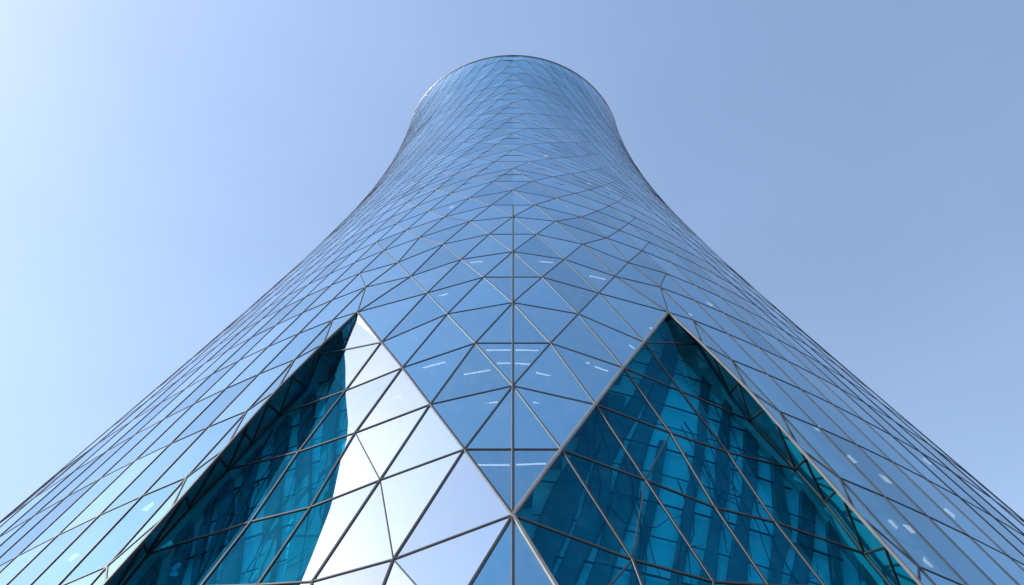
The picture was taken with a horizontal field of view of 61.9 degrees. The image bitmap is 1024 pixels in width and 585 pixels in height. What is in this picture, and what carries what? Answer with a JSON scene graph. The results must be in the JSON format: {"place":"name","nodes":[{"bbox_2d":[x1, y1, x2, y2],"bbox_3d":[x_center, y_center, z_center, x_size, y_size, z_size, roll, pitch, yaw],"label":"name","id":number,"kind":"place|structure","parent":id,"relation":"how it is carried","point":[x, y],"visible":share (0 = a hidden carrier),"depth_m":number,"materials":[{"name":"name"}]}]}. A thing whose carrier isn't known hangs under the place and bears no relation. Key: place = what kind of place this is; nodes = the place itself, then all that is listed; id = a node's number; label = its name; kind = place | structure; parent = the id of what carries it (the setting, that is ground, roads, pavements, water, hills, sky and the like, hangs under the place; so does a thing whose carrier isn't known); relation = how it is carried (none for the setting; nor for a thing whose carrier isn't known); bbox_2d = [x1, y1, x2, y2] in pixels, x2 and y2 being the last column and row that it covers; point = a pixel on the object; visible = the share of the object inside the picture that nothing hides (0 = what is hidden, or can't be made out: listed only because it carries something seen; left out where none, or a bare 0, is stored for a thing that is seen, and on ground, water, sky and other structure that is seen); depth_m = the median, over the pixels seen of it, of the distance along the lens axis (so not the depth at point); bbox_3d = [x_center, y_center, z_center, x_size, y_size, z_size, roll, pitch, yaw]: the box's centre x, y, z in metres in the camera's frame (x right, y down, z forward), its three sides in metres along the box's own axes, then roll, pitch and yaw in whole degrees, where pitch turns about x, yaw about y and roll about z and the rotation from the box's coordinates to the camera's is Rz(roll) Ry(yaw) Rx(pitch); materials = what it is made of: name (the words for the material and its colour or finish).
{"place":"outdoors","nodes":[
{"label":"outdoors","id":0,"kind":"place"},
{"bbox_2d":[0,0,1023,520],"label":"sky","id":1,"kind":"structure","parent":0,"point":[165,164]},
{"label":"plaza ground","id":2,"kind":"structure","parent":0,"visible":0},
{"bbox_2d":[0,55,1023,584],"bbox_3d":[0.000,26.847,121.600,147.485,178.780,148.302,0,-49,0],"label":"glass tower","id":3,"kind":"structure","parent":2,"relation":"on","point":[512,319],"depth_m":58.02,"materials":[{"name":"blue glass"}]},
{"bbox_2d":[102,311,558,584],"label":"diamond window","id":4,"kind":"structure","parent":3,"relation":"in","point":[347,473],"depth_m":49.10,"materials":[{"name":"blue glass"}]},
{"bbox_2d":[511,311,923,584],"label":"diamond window","id":5,"kind":"structure","parent":3,"relation":"in","point":[683,476],"depth_m":50.78,"materials":[{"name":"teal glass"}]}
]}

